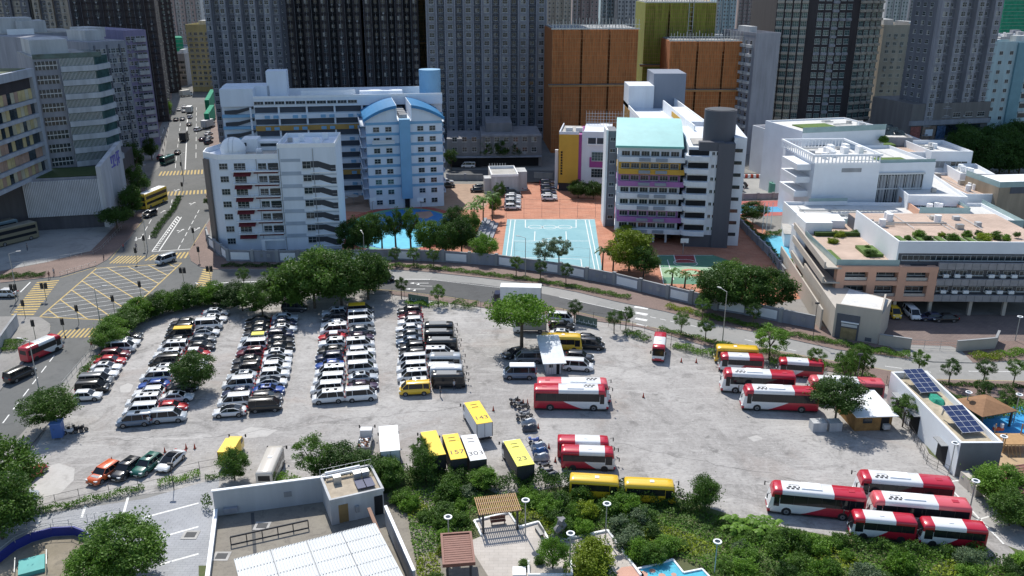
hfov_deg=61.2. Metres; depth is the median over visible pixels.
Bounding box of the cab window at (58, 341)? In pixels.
[56,338,60,345]
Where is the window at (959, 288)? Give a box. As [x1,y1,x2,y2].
[952,286,964,291]
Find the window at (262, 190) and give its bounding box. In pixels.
[260,188,268,195]
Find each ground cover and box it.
[410,485,1023,575]
[562,566,578,575]
[563,540,601,574]
[601,561,616,575]
[979,399,1023,418]
[987,405,1021,417]
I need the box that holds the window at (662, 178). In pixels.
[660,176,667,180]
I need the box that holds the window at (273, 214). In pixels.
[272,213,282,219]
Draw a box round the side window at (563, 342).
[560,340,574,344]
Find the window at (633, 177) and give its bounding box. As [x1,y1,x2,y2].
[630,175,638,180]
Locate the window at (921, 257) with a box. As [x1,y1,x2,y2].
[919,255,936,260]
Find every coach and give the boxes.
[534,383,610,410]
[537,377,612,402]
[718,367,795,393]
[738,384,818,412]
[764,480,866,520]
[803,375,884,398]
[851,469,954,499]
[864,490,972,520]
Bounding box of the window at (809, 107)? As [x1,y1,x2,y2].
[806,105,811,110]
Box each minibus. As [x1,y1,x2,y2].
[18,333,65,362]
[157,154,174,164]
[255,445,287,483]
[424,321,457,331]
[424,328,457,343]
[427,336,461,351]
[429,352,465,364]
[430,364,466,379]
[431,370,468,388]
[541,332,585,350]
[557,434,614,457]
[561,444,619,471]
[569,472,624,499]
[624,477,680,504]
[650,332,666,361]
[711,344,758,361]
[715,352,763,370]
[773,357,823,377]
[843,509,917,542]
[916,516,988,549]
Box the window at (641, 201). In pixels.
[639,199,646,204]
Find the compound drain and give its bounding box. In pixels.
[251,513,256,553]
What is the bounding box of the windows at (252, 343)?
[241,339,266,346]
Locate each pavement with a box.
[0,210,144,282]
[0,316,49,389]
[2,344,102,461]
[139,93,171,209]
[188,220,909,358]
[205,103,218,198]
[389,291,1023,399]
[900,341,1023,362]
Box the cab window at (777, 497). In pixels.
[773,494,779,505]
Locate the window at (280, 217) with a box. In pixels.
[274,213,282,219]
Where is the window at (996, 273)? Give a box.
[986,271,999,275]
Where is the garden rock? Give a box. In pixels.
[550,516,566,538]
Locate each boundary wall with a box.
[0,314,18,351]
[204,227,225,258]
[225,248,392,261]
[393,247,558,273]
[446,173,482,179]
[534,172,552,178]
[558,262,815,328]
[739,218,786,273]
[742,192,778,199]
[878,334,911,348]
[956,330,1000,351]
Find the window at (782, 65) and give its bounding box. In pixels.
[780,63,785,68]
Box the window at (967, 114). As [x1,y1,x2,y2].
[965,112,972,116]
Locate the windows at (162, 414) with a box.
[150,407,181,417]
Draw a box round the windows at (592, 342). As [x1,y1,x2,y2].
[581,337,600,344]
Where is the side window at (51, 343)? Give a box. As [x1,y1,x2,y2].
[28,339,55,355]
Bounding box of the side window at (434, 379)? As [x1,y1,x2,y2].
[433,378,456,380]
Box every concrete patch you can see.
[34,463,74,498]
[120,383,132,392]
[236,427,276,437]
[748,435,762,440]
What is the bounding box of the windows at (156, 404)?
[127,401,157,410]
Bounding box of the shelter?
[996,464,1023,496]
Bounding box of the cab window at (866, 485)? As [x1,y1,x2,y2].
[863,483,868,494]
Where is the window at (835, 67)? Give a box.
[833,64,838,69]
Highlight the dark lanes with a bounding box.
[349,279,629,322]
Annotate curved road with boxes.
[389,270,1023,381]
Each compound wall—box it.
[205,475,325,575]
[367,505,415,575]
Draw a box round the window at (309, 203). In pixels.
[305,200,313,206]
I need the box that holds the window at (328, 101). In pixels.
[327,100,336,103]
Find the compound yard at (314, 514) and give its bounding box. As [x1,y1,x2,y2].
[211,487,487,575]
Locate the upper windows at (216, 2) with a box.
[214,0,288,84]
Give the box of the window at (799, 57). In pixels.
[797,55,802,60]
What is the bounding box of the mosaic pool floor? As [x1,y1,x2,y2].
[640,561,705,575]
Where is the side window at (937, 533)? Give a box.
[933,530,985,540]
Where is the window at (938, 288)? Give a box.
[935,286,948,291]
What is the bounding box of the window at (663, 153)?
[661,151,669,156]
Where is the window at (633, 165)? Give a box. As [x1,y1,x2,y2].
[631,163,638,168]
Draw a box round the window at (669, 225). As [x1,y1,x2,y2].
[666,223,674,228]
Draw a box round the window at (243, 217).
[239,214,250,220]
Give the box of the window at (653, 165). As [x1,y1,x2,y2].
[650,163,658,168]
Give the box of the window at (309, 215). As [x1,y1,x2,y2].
[306,211,314,218]
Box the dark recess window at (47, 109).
[34,61,74,165]
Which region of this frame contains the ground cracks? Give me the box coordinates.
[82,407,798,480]
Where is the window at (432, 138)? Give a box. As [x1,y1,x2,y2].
[429,136,435,140]
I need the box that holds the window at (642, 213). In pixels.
[638,211,646,215]
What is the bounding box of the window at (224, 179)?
[220,176,229,182]
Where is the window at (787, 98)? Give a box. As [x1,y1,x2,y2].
[785,96,790,101]
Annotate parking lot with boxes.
[0,225,113,270]
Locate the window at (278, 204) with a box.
[273,201,281,207]
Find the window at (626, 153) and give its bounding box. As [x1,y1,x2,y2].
[621,151,629,155]
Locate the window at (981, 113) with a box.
[976,111,984,116]
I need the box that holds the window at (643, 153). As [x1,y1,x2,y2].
[641,151,649,156]
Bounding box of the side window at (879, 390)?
[866,387,882,394]
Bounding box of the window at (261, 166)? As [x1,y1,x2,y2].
[258,163,266,169]
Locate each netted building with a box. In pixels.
[175,36,183,51]
[999,0,1023,32]
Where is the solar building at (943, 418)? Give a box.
[886,368,1003,476]
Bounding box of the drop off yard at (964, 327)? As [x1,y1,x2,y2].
[884,315,1023,340]
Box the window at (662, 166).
[660,164,668,168]
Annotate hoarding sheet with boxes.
[408,294,428,304]
[576,314,596,327]
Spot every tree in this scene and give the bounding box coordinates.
[0,433,49,498]
[0,469,48,539]
[13,382,84,429]
[60,540,132,575]
[70,505,169,575]
[87,321,128,348]
[93,311,133,335]
[94,206,134,229]
[104,312,140,330]
[110,303,149,324]
[115,183,143,216]
[122,295,154,320]
[123,141,143,169]
[125,164,150,188]
[135,293,169,318]
[141,137,158,159]
[146,289,175,313]
[162,292,186,311]
[162,349,219,389]
[167,98,171,114]
[170,282,202,308]
[184,285,212,306]
[198,280,226,305]
[209,286,228,307]
[213,446,251,480]
[218,279,253,310]
[235,267,250,282]
[236,276,285,314]
[260,267,274,277]
[261,266,314,306]
[269,247,347,308]
[291,430,332,473]
[309,244,350,278]
[309,248,370,305]
[309,439,367,475]
[334,215,369,249]
[340,447,394,480]
[344,247,392,299]
[353,212,382,247]
[369,212,393,248]
[372,455,406,489]
[387,206,402,248]
[388,247,400,259]
[394,277,407,298]
[398,206,418,247]
[406,246,419,263]
[406,442,441,480]
[408,435,430,453]
[413,218,442,249]
[425,248,438,265]
[427,221,461,250]
[430,284,445,306]
[440,205,464,224]
[444,149,458,169]
[447,215,476,251]
[458,210,481,235]
[463,202,484,220]
[466,464,501,489]
[467,232,499,256]
[472,195,493,220]
[480,140,492,153]
[483,291,561,346]
[484,191,501,219]
[486,191,501,213]
[492,182,505,196]
[494,139,509,155]
[509,256,523,275]
[511,140,520,155]
[532,238,555,260]
[534,259,547,277]
[536,536,569,568]
[545,236,573,262]
[560,263,573,282]
[567,179,586,197]
[567,299,582,322]
[582,179,601,198]
[594,246,609,269]
[604,227,655,270]
[605,309,623,332]
[606,250,619,270]
[612,224,637,238]
[620,306,636,329]
[626,245,663,277]
[664,267,680,285]
[673,311,690,332]
[677,270,693,287]
[687,472,725,506]
[691,262,743,305]
[694,298,711,319]
[697,317,715,339]
[711,257,746,285]
[717,264,779,310]
[740,200,770,222]
[745,265,801,307]
[746,302,761,324]
[753,322,789,359]
[799,374,871,417]
[807,347,827,360]
[834,351,858,375]
[842,346,864,375]
[848,344,868,376]
[855,346,876,375]
[890,393,918,426]
[912,349,930,368]
[940,357,961,382]
[945,121,986,139]
[947,127,984,153]
[957,129,999,163]
[960,460,1023,498]
[966,132,1008,169]
[973,377,993,395]
[975,358,998,379]
[978,123,1011,138]
[979,129,999,137]
[983,482,1023,525]
[989,139,1010,170]
[990,139,1023,174]
[991,122,1020,137]
[996,127,1023,173]
[998,386,1020,415]
[1003,118,1023,130]
[1005,134,1023,173]
[1005,358,1023,383]
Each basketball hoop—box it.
[370,197,375,210]
[681,238,688,253]
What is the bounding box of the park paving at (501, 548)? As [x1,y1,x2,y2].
[473,514,631,575]
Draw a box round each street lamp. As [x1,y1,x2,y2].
[8,250,20,299]
[16,337,39,389]
[94,285,106,321]
[142,210,147,250]
[167,463,173,488]
[444,514,451,532]
[516,235,525,274]
[521,497,529,534]
[566,530,574,562]
[603,501,610,537]
[713,538,721,573]
[718,286,726,340]
[813,302,819,336]
[857,353,862,377]
[949,441,958,473]
[970,478,979,505]
[1000,434,1007,441]
[1013,393,1022,422]
[1015,315,1022,340]
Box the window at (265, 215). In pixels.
[263,213,271,219]
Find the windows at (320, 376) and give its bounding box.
[317,373,343,380]
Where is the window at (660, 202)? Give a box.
[658,200,666,204]
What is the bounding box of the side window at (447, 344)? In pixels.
[428,343,449,345]
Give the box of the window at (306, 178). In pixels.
[303,175,311,181]
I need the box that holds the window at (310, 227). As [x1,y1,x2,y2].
[307,225,315,230]
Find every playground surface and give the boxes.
[343,207,451,249]
[345,208,445,248]
[368,209,447,248]
[372,228,428,248]
[415,211,432,217]
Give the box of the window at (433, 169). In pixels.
[430,167,436,171]
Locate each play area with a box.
[983,406,1023,432]
[999,433,1023,466]
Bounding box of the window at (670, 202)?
[668,200,675,204]
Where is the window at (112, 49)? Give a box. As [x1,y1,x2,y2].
[111,48,115,55]
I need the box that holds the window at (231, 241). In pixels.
[227,238,236,244]
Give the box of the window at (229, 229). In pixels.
[226,226,234,232]
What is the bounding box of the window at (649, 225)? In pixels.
[647,223,655,227]
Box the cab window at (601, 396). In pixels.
[600,395,604,403]
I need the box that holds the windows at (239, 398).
[222,393,250,402]
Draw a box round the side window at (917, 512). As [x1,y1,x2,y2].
[882,505,969,519]
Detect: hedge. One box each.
[0,271,45,278]
[0,338,27,350]
[31,482,144,514]
[76,347,103,377]
[86,518,106,534]
[150,195,181,237]
[157,469,200,486]
[200,492,212,511]
[205,470,228,480]
[220,262,358,267]
[275,470,300,480]
[390,262,630,298]
[394,462,453,486]
[404,298,448,306]
[449,297,478,308]
[452,464,712,517]
[621,329,650,340]
[658,325,843,366]
[665,302,694,313]
[672,343,713,354]
[692,310,854,346]
[740,217,779,264]
[758,229,781,237]
[769,354,825,370]
[833,366,875,377]
[844,530,989,557]
[854,342,910,357]
[938,380,1023,387]
[968,349,1004,360]
[1000,347,1023,357]
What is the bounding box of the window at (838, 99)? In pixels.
[836,97,840,102]
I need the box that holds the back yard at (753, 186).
[742,179,767,192]
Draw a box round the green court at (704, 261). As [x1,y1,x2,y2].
[658,255,745,283]
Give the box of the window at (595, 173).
[591,169,602,177]
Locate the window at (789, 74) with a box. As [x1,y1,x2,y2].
[787,72,792,76]
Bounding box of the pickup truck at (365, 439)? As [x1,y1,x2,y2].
[356,425,375,452]
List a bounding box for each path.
[932,469,1023,550]
[942,385,1023,394]
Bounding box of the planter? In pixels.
[513,560,572,575]
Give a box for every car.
[0,287,18,297]
[29,463,48,482]
[73,389,102,402]
[85,458,119,485]
[87,367,119,376]
[89,361,122,370]
[93,354,126,363]
[99,347,130,356]
[108,455,140,481]
[120,329,143,338]
[122,336,140,344]
[129,451,163,476]
[132,384,165,396]
[137,378,170,389]
[141,209,157,217]
[146,363,172,371]
[152,347,183,358]
[154,448,186,472]
[158,400,188,410]
[161,335,189,344]
[161,390,194,402]
[165,381,198,392]
[166,321,194,331]
[169,317,194,325]
[184,347,210,354]
[185,340,215,349]
[189,333,216,342]
[193,127,201,131]
[193,326,219,335]
[201,313,227,321]
[202,307,229,315]
[203,139,213,143]
[204,131,212,135]
[212,404,246,418]
[221,386,252,397]
[226,369,257,380]
[230,360,260,372]
[232,354,262,364]
[235,345,264,357]
[240,331,268,342]
[242,327,268,336]
[244,315,271,324]
[244,321,270,330]
[251,390,282,400]
[253,383,284,392]
[255,375,287,386]
[258,366,289,377]
[260,359,291,369]
[261,354,291,362]
[263,347,292,356]
[266,341,294,350]
[267,327,294,337]
[267,335,294,343]
[270,317,297,325]
[270,323,297,331]
[271,312,297,320]
[315,349,343,362]
[315,358,344,369]
[317,344,345,354]
[318,330,345,340]
[318,336,345,347]
[321,318,347,327]
[322,306,346,315]
[322,311,347,321]
[346,331,374,339]
[347,345,375,354]
[347,370,378,381]
[347,379,378,389]
[348,324,375,333]
[395,322,421,332]
[395,329,422,338]
[395,335,423,344]
[397,304,421,314]
[397,311,423,319]
[397,315,422,325]
[398,340,425,351]
[398,346,424,356]
[400,376,430,385]
[444,182,454,187]
[470,187,483,192]
[472,183,482,187]
[500,346,526,359]
[504,198,520,203]
[504,203,520,209]
[505,189,520,193]
[505,194,520,198]
[540,179,554,183]
[540,184,555,188]
[540,189,556,193]
[540,192,556,196]
[541,194,557,200]
[548,319,574,330]
[549,328,575,332]
[565,349,593,361]
[580,332,601,340]
[920,311,941,321]
[932,312,959,322]
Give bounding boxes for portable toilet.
[48,417,64,439]
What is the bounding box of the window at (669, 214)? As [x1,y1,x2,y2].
[667,212,675,216]
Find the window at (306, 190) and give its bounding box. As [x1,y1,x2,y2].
[304,186,312,194]
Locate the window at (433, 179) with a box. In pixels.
[431,177,436,182]
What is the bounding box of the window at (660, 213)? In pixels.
[657,211,665,216]
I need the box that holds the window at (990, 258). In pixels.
[987,256,1004,261]
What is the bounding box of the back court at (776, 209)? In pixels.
[741,206,782,213]
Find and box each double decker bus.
[0,218,17,225]
[0,220,38,245]
[139,186,167,208]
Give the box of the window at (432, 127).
[429,125,435,130]
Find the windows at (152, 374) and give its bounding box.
[144,371,169,377]
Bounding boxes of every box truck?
[179,89,192,96]
[179,130,189,141]
[185,105,193,113]
[200,118,214,128]
[217,434,245,458]
[377,425,400,467]
[417,430,445,473]
[439,433,467,475]
[460,401,492,440]
[460,434,486,477]
[491,283,541,302]
[499,439,534,483]
[512,315,546,333]
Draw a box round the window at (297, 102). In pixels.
[296,101,305,104]
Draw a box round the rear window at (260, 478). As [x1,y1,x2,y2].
[258,476,269,480]
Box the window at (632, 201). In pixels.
[629,199,637,203]
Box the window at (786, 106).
[784,104,789,109]
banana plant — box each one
[717,514,750,536]
[725,514,757,532]
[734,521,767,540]
[750,514,779,533]
[763,519,786,531]
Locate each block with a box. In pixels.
[0,0,34,19]
[0,17,66,35]
[0,26,145,176]
[31,0,72,28]
[69,0,171,121]
[104,27,160,147]
[158,0,181,92]
[171,0,204,43]
[177,49,191,84]
[185,20,212,91]
[203,0,291,142]
[285,0,366,87]
[363,0,419,86]
[425,0,546,138]
[447,116,541,166]
[547,0,571,24]
[571,0,598,23]
[598,0,613,23]
[613,0,636,27]
[710,0,736,33]
[723,25,780,153]
[735,0,751,28]
[749,125,764,173]
[750,0,885,122]
[781,199,1023,228]
[781,223,791,246]
[868,18,909,118]
[873,124,912,146]
[882,0,908,21]
[883,134,948,157]
[894,20,910,24]
[896,175,967,208]
[898,196,970,213]
[899,0,1003,135]
[904,140,972,171]
[906,0,913,20]
[934,172,992,202]
[943,163,994,181]
[985,35,1023,128]
[998,33,1013,39]
[1000,30,1023,35]
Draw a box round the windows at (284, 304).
[282,301,304,306]
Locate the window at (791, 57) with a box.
[789,55,794,60]
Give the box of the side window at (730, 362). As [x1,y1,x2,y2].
[728,360,762,365]
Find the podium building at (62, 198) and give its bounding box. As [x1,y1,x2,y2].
[0,147,134,229]
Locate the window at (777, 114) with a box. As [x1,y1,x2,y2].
[775,112,780,116]
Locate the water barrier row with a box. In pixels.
[744,174,759,177]
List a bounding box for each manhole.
[180,531,199,538]
[212,552,230,560]
[253,522,270,529]
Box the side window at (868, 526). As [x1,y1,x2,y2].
[864,523,914,533]
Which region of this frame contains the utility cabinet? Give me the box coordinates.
[958,471,982,496]
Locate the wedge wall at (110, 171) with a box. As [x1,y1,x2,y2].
[95,142,127,226]
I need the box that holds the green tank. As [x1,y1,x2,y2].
[768,182,774,192]
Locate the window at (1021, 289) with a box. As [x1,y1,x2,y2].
[1015,287,1023,291]
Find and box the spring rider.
[992,423,1003,432]
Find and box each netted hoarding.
[204,89,214,109]
[204,104,215,127]
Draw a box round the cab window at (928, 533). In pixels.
[924,530,933,538]
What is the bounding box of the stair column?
[601,126,616,225]
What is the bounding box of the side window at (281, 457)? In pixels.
[273,453,282,480]
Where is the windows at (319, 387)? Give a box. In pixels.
[315,381,341,389]
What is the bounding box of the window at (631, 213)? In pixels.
[628,210,636,215]
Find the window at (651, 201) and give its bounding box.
[648,199,656,204]
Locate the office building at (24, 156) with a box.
[0,68,51,195]
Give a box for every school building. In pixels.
[202,132,345,249]
[358,97,445,208]
[614,117,684,242]
[677,107,746,247]
[759,117,886,192]
[777,138,882,210]
[789,210,1023,315]
[807,145,935,201]
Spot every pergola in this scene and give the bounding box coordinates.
[440,531,475,575]
[474,493,521,533]
[957,394,1016,426]
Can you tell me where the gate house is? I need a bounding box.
[803,263,891,343]
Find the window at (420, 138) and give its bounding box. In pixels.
[417,136,423,141]
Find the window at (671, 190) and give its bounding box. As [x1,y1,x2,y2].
[669,188,676,193]
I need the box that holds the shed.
[234,523,402,575]
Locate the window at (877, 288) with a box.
[874,286,890,290]
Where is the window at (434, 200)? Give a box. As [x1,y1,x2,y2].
[431,197,437,202]
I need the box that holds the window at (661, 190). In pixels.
[659,188,666,192]
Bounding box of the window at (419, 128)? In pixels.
[417,126,423,130]
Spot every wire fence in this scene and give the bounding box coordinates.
[0,227,121,267]
[2,507,119,534]
[45,459,219,504]
[61,346,94,387]
[392,288,485,307]
[563,308,713,352]
[670,343,769,363]
[886,375,949,475]
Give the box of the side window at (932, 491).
[869,483,952,495]
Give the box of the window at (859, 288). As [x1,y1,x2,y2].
[846,286,862,290]
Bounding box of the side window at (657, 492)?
[627,488,664,495]
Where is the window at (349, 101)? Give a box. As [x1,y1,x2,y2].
[348,100,356,103]
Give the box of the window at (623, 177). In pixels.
[621,175,628,179]
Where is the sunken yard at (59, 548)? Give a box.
[0,535,89,575]
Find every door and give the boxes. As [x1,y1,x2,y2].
[338,503,348,522]
[556,364,559,373]
[880,417,889,429]
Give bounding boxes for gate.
[913,340,957,349]
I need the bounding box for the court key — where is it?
[674,255,695,262]
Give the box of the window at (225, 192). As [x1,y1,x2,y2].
[222,189,230,195]
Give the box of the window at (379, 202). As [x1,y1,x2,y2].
[377,200,382,205]
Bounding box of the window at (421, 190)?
[419,188,425,192]
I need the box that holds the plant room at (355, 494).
[320,459,383,524]
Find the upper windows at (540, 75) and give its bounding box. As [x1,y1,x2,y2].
[438,0,543,133]
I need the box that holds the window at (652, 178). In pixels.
[649,175,657,180]
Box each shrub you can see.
[386,486,411,506]
[396,491,421,513]
[416,508,435,523]
[428,571,443,575]
[430,500,460,520]
[431,480,460,501]
[431,518,443,529]
[433,494,449,504]
[433,506,458,529]
[435,526,450,542]
[436,541,441,556]
[437,473,465,492]
[443,517,462,528]
[445,480,463,500]
[452,511,472,527]
[453,497,467,509]
[458,483,477,501]
[460,482,475,494]
[472,493,483,505]
[516,484,538,498]
[518,558,530,569]
[523,490,544,509]
[533,554,545,565]
[536,493,563,518]
[537,501,551,518]
[540,490,551,503]
[540,502,571,523]
[549,492,572,507]
[550,514,575,540]
[560,483,569,495]
[562,500,580,511]
[567,507,580,521]
[568,485,593,503]
[571,489,595,499]
[571,547,608,575]
[572,499,600,522]
[572,505,590,520]
[573,514,601,537]
[573,534,616,573]
[596,495,624,518]
[606,528,644,553]
[607,512,635,532]
[609,524,621,535]
[611,488,639,506]
[611,491,641,516]
[614,517,640,532]
[622,523,644,537]
[622,535,649,562]
[627,506,651,527]
[633,541,659,564]
[636,503,660,523]
[641,521,663,538]
[646,543,668,567]
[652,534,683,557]
[678,538,689,551]
[714,554,732,570]
[720,560,736,573]
[725,555,760,575]
[731,538,749,551]
[731,538,765,562]
[731,553,749,561]
[733,534,748,543]
[744,529,759,542]
[764,527,795,551]
[768,545,782,559]
[770,559,799,575]
[771,523,803,549]
[784,550,814,570]
[787,528,813,548]
[793,546,809,557]
[797,568,816,575]
[800,532,831,554]
[801,542,813,555]
[804,554,839,575]
[820,557,846,575]
[824,531,843,549]
[827,236,838,243]
[827,542,840,551]
[831,230,845,237]
[833,530,850,545]
[837,547,854,561]
[846,567,866,575]
[849,562,885,575]
[863,249,878,257]
[874,565,892,575]
[877,135,889,142]
[879,545,918,575]
[903,235,912,240]
[912,229,927,237]
[922,235,933,240]
[927,570,948,575]
[938,231,945,237]
[944,233,960,240]
[951,546,988,569]
[953,563,978,575]
[954,560,989,575]
[960,230,972,236]
[976,232,993,241]
[990,230,1002,239]
[997,556,1023,575]
[1001,233,1011,240]
[1002,572,1019,575]
[1009,549,1023,569]
[1012,231,1021,236]
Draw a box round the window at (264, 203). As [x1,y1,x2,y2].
[261,201,270,207]
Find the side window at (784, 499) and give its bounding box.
[780,494,864,509]
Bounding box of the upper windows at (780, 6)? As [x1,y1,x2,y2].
[775,0,883,60]
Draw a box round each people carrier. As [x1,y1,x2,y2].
[2,364,36,382]
[74,378,111,393]
[78,371,114,383]
[115,409,152,428]
[122,400,158,416]
[125,391,161,407]
[139,367,172,382]
[148,352,180,366]
[150,406,187,424]
[157,338,188,351]
[164,325,194,338]
[217,391,251,407]
[221,374,254,389]
[237,337,267,350]
[281,301,308,312]
[310,379,342,394]
[312,387,344,404]
[313,370,344,385]
[314,363,345,376]
[320,321,347,334]
[345,336,374,348]
[347,302,373,312]
[347,359,377,373]
[387,275,394,281]
[396,359,426,373]
[397,366,428,381]
[425,345,453,358]
[428,362,450,374]
[563,356,593,372]
[581,336,604,350]
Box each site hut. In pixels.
[536,335,565,374]
[808,390,898,431]
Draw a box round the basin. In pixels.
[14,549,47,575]
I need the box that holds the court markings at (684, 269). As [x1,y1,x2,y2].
[657,255,700,283]
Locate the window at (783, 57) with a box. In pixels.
[781,55,786,59]
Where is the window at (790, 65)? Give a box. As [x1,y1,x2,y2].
[788,63,793,68]
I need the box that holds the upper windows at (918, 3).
[903,2,988,100]
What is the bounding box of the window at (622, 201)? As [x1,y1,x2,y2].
[619,198,627,203]
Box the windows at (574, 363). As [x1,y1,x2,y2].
[564,358,588,366]
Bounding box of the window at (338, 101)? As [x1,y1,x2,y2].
[337,100,346,103]
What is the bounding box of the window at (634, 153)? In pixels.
[631,151,639,155]
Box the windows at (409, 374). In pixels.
[401,368,427,376]
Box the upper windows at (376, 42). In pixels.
[375,33,410,84]
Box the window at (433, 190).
[431,187,436,192]
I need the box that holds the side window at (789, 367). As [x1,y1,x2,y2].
[787,364,822,371]
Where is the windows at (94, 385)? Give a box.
[75,379,105,388]
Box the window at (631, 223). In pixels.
[628,222,635,227]
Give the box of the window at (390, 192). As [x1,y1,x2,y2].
[388,189,394,194]
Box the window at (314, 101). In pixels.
[306,100,315,103]
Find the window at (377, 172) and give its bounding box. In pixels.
[375,169,381,174]
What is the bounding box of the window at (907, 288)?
[904,286,922,291]
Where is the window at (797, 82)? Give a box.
[794,80,799,85]
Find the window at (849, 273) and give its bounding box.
[845,272,864,274]
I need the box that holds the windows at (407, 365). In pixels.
[400,361,425,368]
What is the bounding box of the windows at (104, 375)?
[79,372,108,379]
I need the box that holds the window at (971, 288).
[968,286,979,291]
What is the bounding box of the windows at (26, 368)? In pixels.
[3,366,30,378]
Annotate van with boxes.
[104,339,136,351]
[154,251,176,264]
[194,316,223,328]
[247,395,282,413]
[345,385,377,402]
[346,350,375,363]
[347,308,373,318]
[347,314,373,326]
[397,351,426,365]
[399,379,430,396]
[461,161,475,167]
[502,362,536,379]
[514,349,541,363]
[547,310,573,322]
[889,302,902,318]
[902,302,921,319]
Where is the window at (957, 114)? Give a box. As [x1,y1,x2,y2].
[952,112,960,117]
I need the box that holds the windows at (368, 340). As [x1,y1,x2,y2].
[347,337,370,344]
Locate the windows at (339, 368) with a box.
[319,365,344,372]
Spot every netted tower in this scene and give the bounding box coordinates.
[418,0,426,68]
[543,0,639,152]
[635,0,716,81]
[660,0,749,118]
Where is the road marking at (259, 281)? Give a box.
[3,107,1009,422]
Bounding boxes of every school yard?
[342,181,800,304]
[345,184,488,211]
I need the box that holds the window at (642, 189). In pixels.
[639,187,647,192]
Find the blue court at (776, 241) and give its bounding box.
[760,235,790,257]
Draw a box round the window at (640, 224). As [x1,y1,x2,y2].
[637,222,645,227]
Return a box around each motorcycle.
[64,426,77,434]
[67,425,83,433]
[72,423,88,430]
[509,396,520,404]
[513,399,523,407]
[516,413,528,420]
[517,402,529,410]
[519,410,532,416]
[521,417,536,425]
[522,423,537,431]
[528,435,541,444]
[531,441,546,449]
[532,446,548,454]
[533,452,549,460]
[538,461,552,469]
[541,466,554,471]
[544,470,557,479]
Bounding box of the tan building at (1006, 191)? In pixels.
[964,170,1023,228]
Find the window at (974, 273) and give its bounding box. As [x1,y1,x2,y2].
[971,271,982,275]
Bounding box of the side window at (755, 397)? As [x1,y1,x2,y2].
[752,394,817,403]
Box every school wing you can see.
[219,68,443,195]
[555,110,621,190]
[623,69,703,130]
[780,213,844,328]
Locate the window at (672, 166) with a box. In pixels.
[670,164,678,169]
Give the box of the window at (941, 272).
[938,270,950,275]
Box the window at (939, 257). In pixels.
[935,255,953,260]
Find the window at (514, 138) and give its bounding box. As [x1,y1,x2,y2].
[513,137,517,143]
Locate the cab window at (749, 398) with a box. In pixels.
[747,394,751,403]
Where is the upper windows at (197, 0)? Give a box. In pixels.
[176,0,199,33]
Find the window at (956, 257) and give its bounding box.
[953,255,970,261]
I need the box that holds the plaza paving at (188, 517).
[0,477,219,575]
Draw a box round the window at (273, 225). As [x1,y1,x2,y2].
[273,225,283,231]
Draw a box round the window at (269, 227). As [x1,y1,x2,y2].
[264,225,272,231]
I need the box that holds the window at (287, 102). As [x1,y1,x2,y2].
[285,101,294,104]
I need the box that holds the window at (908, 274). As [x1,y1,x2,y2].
[907,272,925,275]
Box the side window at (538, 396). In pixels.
[535,393,599,401]
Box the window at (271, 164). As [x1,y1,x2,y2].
[269,163,278,169]
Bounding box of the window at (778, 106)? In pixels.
[776,104,781,108]
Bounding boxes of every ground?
[2,84,1023,565]
[26,294,1013,563]
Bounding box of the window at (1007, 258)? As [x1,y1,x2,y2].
[1004,256,1022,261]
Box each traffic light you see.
[9,284,16,300]
[20,300,25,317]
[30,320,35,338]
[39,283,47,299]
[60,318,64,335]
[74,305,78,322]
[110,295,114,312]
[178,267,185,280]
[205,266,212,280]
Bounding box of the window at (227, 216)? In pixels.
[224,214,233,219]

